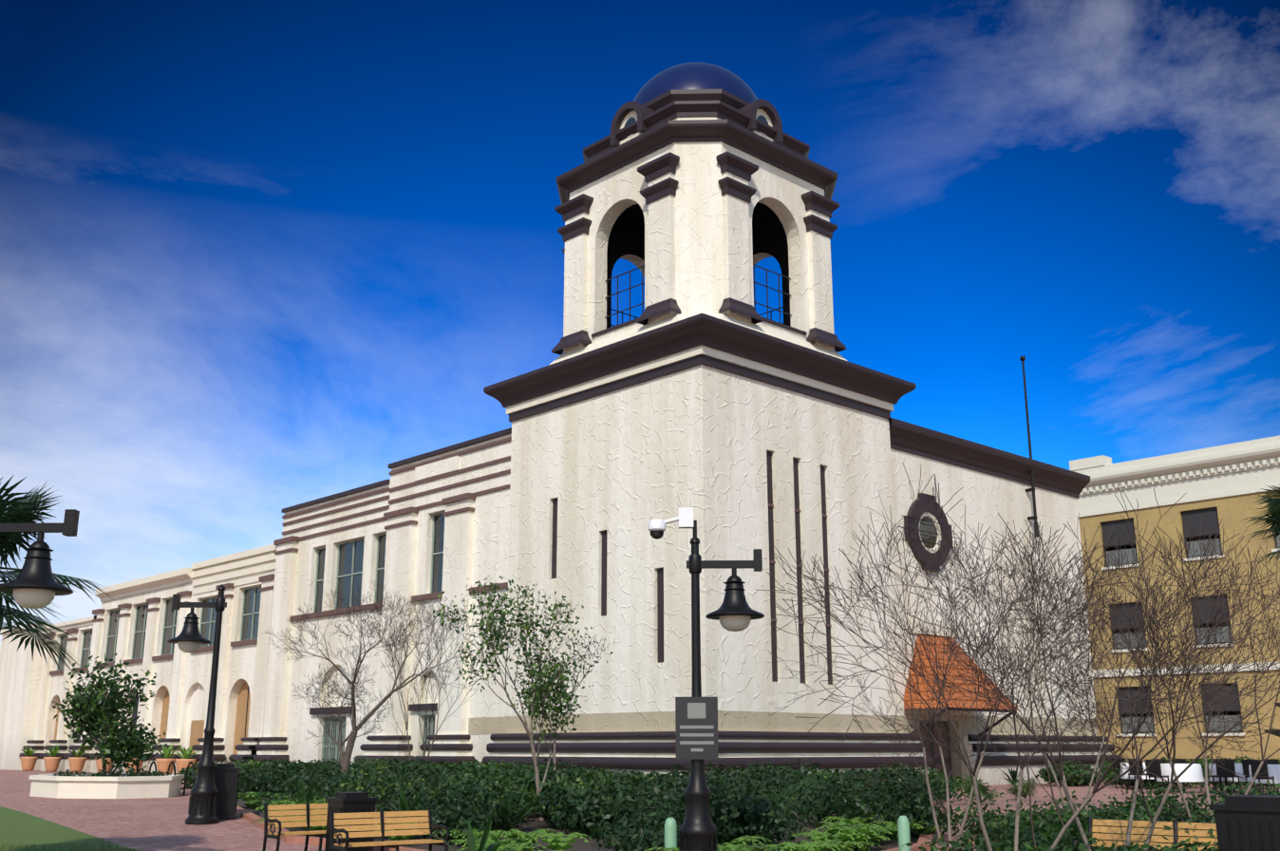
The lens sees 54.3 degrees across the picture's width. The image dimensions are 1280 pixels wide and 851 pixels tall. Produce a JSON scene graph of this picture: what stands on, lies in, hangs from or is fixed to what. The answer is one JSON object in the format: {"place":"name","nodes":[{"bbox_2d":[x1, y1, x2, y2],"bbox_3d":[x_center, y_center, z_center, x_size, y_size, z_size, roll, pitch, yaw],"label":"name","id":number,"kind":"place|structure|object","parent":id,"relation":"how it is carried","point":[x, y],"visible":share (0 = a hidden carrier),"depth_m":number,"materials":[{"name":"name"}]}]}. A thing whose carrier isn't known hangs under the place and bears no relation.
{"place":"outdoors","nodes":[
{"label":"outdoors","id":0,"kind":"place"},
{"bbox_2d":[0,839,148,850],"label":"grass","id":1,"kind":"structure","parent":0,"point":[58,845],"depth_m":19.16,"materials":[{"name":"green plant"}]},
{"bbox_2d":[0,769,1279,850],"bbox_3d":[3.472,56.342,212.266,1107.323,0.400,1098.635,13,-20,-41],"label":"ground","id":2,"kind":"structure","parent":0,"point":[152,823],"depth_m":24.95,"materials":[{"name":"brick"}]},
{"bbox_2d":[0,806,136,850],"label":"lawn grass","id":3,"kind":"structure","parent":2,"relation":"on","point":[19,827],"depth_m":21.08,"materials":[{"name":"green plant"}]},
{"bbox_2d":[0,508,79,608],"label":"lamp post","id":4,"kind":"object","parent":3,"relation":"on","point":[34,584],"visible":1,"depth_m":13.87,"materials":[{"name":"metal"}]},
{"bbox_2d":[0,475,114,678],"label":"palm","id":5,"kind":"object","parent":3,"relation":"on","point":[26,508],"visible":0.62,"depth_m":16.20,"materials":[{"name":"green plant"}]},
{"bbox_2d":[28,769,184,798],"bbox_3d":[-13.998,9.386,32.768,3.261,0.735,4.924,13,-20,-41],"label":"raised planter","id":6,"kind":"object","parent":2,"relation":"on","point":[84,784],"visible":0.94,"depth_m":31.07,"materials":[{"name":"concrete"}]},
{"bbox_2d":[51,650,167,776],"bbox_3d":[-14.070,7.911,33.056,2.708,3.750,3.095,13,-20,-41],"label":"planter tree","id":7,"kind":"object","parent":6,"relation":"in","point":[96,711],"visible":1,"depth_m":32.79,"materials":[{"name":"green plant"}]},
{"bbox_2d":[20,742,197,773],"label":"potted plants","id":8,"kind":"object","parent":2,"relation":"on","point":[77,762],"visible":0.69,"depth_m":63.47,"materials":[{"name":"ceramic"}]},
{"bbox_2d":[129,760,194,795],"bbox_3d":[-12.583,9.279,32.821,2.168,0.876,0.388,-3,-15,12],"label":"bike rack","id":9,"kind":"object","parent":2,"relation":"on","point":[173,762],"visible":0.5,"depth_m":32.78,"materials":[{"name":"metal"}]},
{"bbox_2d":[168,583,226,824],"bbox_3d":[-8.413,5.214,23.629,1.225,4.420,0.790,0,-15,2],"label":"lamp post","id":10,"kind":"object","parent":2,"relation":"on","point":[203,801],"visible":1,"depth_m":23.52,"materials":[{"name":"metal"}]},
{"bbox_2d":[214,763,240,819],"bbox_3d":[-8.048,7.039,24.035,0.610,1.020,0.610,4,-15,-16],"label":"litter bin","id":11,"kind":"object","parent":2,"relation":"on","point":[226,778],"visible":0.58,"depth_m":23.81,"materials":[{"name":"metal"}]},
{"bbox_2d":[0,427,511,773],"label":"market wing","id":12,"kind":"structure","parent":2,"relation":"on","point":[433,525],"depth_m":50.73,"materials":[{"name":"white paint"}]},
{"bbox_2d":[262,801,327,850],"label":"bench","id":13,"kind":"object","parent":2,"relation":"on","point":[270,822],"visible":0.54,"depth_m":18.22,"materials":[{"name":"wood"}]},
{"bbox_2d":[324,791,378,850],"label":"litter bin","id":14,"kind":"object","parent":2,"relation":"on","point":[350,801],"visible":0.67,"depth_m":17.89,"materials":[{"name":"metal"}]},
{"bbox_2d":[264,577,498,774],"bbox_3d":[-6.535,6.700,31.530,6.202,5.357,4.692,13,-20,-41],"label":"bare tree","id":15,"kind":"object","parent":2,"relation":"on","point":[345,759],"visible":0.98,"depth_m":31.28,"materials":[{"name":"grey plant"}]},
{"bbox_2d":[329,808,449,850],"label":"bench","id":16,"kind":"object","parent":2,"relation":"on","point":[382,833],"visible":1,"depth_m":16.78,"materials":[{"name":"wood"}]},
{"bbox_2d":[373,612,487,763],"bbox_3d":[-6.661,8.227,37.429,3.293,5.331,4.823,13,-20,-41],"label":"bare tree","id":17,"kind":"object","parent":2,"relation":"on","point":[422,689],"visible":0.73,"depth_m":37.50,"materials":[{"name":"grey plant"}]},
{"bbox_2d":[428,575,588,820],"bbox_3d":[-2.394,5.140,23.883,2.760,4.758,3.429,-3,-15,10],"label":"young green tree","id":18,"kind":"object","parent":2,"relation":"on","point":[547,687],"visible":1,"depth_m":23.75,"materials":[{"name":"green plant"}]},
{"bbox_2d":[237,790,934,850],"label":"planting bed soil","id":19,"kind":"structure","parent":2,"relation":"on","point":[531,825],"depth_m":20.44,"materials":[{"name":"brown soil"}]},
{"bbox_2d":[503,621,616,770],"bbox_3d":[-2.301,6.497,28.348,2.712,4.126,3.079,13,-20,-41],"label":"sparse tree","id":20,"kind":"object","parent":19,"relation":"on","point":[574,649],"visible":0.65,"depth_m":28.46,"materials":[{"name":"green plant"}]},
{"bbox_2d":[664,817,677,850],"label":"bollard light","id":21,"kind":"object","parent":19,"relation":"on","point":[670,833],"visible":1,"depth_m":17.04,"materials":[{"name":"green metal"}]},
{"bbox_2d":[647,507,764,850],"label":"lamp post","id":22,"kind":"object","parent":19,"relation":"on","point":[696,730],"visible":1,"depth_m":16.47,"materials":[{"name":"metal"}]},
{"bbox_2d":[389,769,1040,822],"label":"shrubs","id":23,"kind":"object","parent":19,"relation":"on","point":[982,789],"visible":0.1,"depth_m":27.22,"materials":[{"name":"green plant"}]},
{"bbox_2d":[481,89,933,777],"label":"market building","id":24,"kind":"structure","parent":2,"relation":"on","point":[723,406],"depth_m":38.75,"materials":[{"name":"beige paint"}]},
{"bbox_2d":[633,62,757,104],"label":"dome","id":25,"kind":"structure","parent":24,"relation":"on","point":[695,76],"depth_m":43.29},
{"bbox_2d":[235,798,1213,850],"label":"bed kerb bricks","id":26,"kind":"object","parent":2,"relation":"on","point":[247,815],"visible":0.19,"depth_m":19.94,"materials":[{"name":"red brick"}]},
{"bbox_2d":[175,754,1279,850],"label":"shrub foliage","id":27,"kind":"object","parent":2,"relation":"on","point":[475,803],"visible":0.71,"depth_m":21.11,"materials":[{"name":"green plant"}]},
{"bbox_2d":[897,815,910,850],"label":"bollard light","id":28,"kind":"object","parent":2,"relation":"on","point":[903,829],"visible":0.96,"depth_m":17.37,"materials":[{"name":"green metal"}]},
{"bbox_2d":[766,480,1133,849],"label":"bare crape myrtle","id":29,"kind":"object","parent":2,"relation":"on","point":[947,813],"visible":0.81,"depth_m":19.42,"materials":[{"name":"brown plant"}]},
{"bbox_2d":[888,356,1120,785],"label":"market wing","id":30,"kind":"structure","parent":2,"relation":"on","point":[1008,487],"depth_m":44.62,"materials":[{"name":"white paint"}]},
{"bbox_2d":[758,462,1279,850],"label":"bare crape myrtle","id":31,"kind":"object","parent":2,"relation":"on","point":[1096,788],"visible":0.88,"depth_m":12.84,"materials":[{"name":"brown plant"}]},
{"bbox_2d":[818,512,1279,850],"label":"bare crape myrtle","id":32,"kind":"object","parent":2,"relation":"on","point":[1133,804],"visible":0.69,"depth_m":13.54,"materials":[{"name":"brown plant"}]},
{"bbox_2d":[884,543,1243,810],"bbox_3d":[8.842,5.005,24.928,7.179,5.498,5.697,13,-20,-41],"label":"bare crape myrtle","id":33,"kind":"object","parent":2,"relation":"on","point":[1063,777],"visible":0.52,"depth_m":24.67,"materials":[{"name":"brown plant"}]},
{"bbox_2d":[982,813,1209,847],"bbox_3d":[7.121,6.197,18.364,5.738,0.381,21.988,-8,-17,28],"label":"planting bed","id":34,"kind":"object","parent":2,"relation":"on","point":[995,839],"visible":0.07,"depth_m":23.11,"materials":[{"name":"soil"}]},
{"bbox_2d":[1072,815,1217,850],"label":"bench","id":35,"kind":"object","parent":34,"relation":"on","point":[1176,832],"visible":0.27,"depth_m":14.95,"materials":[{"name":"wood"}]},
{"bbox_2d":[1208,794,1279,850],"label":"litter bin","id":36,"kind":"object","parent":34,"relation":"on","point":[1247,822],"visible":1,"depth_m":11.31,"materials":[{"name":"metal"}]},
{"bbox_2d":[995,524,1279,837],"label":"bare crape myrtle","id":37,"kind":"object","parent":2,"relation":"on","point":[1207,780],"visible":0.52,"depth_m":19.04,"materials":[{"name":"brown plant"}]},
{"bbox_2d":[1069,435,1279,762],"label":"yellow brick building","id":38,"kind":"structure","parent":2,"relation":"on","point":[1224,482],"depth_m":69.68,"materials":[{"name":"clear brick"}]},
{"bbox_2d":[1111,757,1279,793],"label":"cafe tables and chairs","id":39,"kind":"object","parent":2,"relation":"on","point":[1193,772],"visible":0.65,"depth_m":34.63,"materials":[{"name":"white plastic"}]},
{"bbox_2d":[1240,483,1279,567],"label":"palm","id":40,"kind":"object","parent":2,"relation":"on","point":[1276,506],"visible":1,"depth_m":29.52,"materials":[{"name":"green plant"}]},
{"bbox_2d":[1263,702,1279,736],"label":"tiered fountain","id":41,"kind":"object","parent":2,"relation":"on","point":[1276,732],"visible":0.25,"depth_m":44.44,"materials":[{"name":"stone"}]},
{"bbox_2d":[0,0,1279,650],"label":"sky","id":42,"kind":"structure","parent":0,"point":[259,258],"materials":[{"name":"blue"}]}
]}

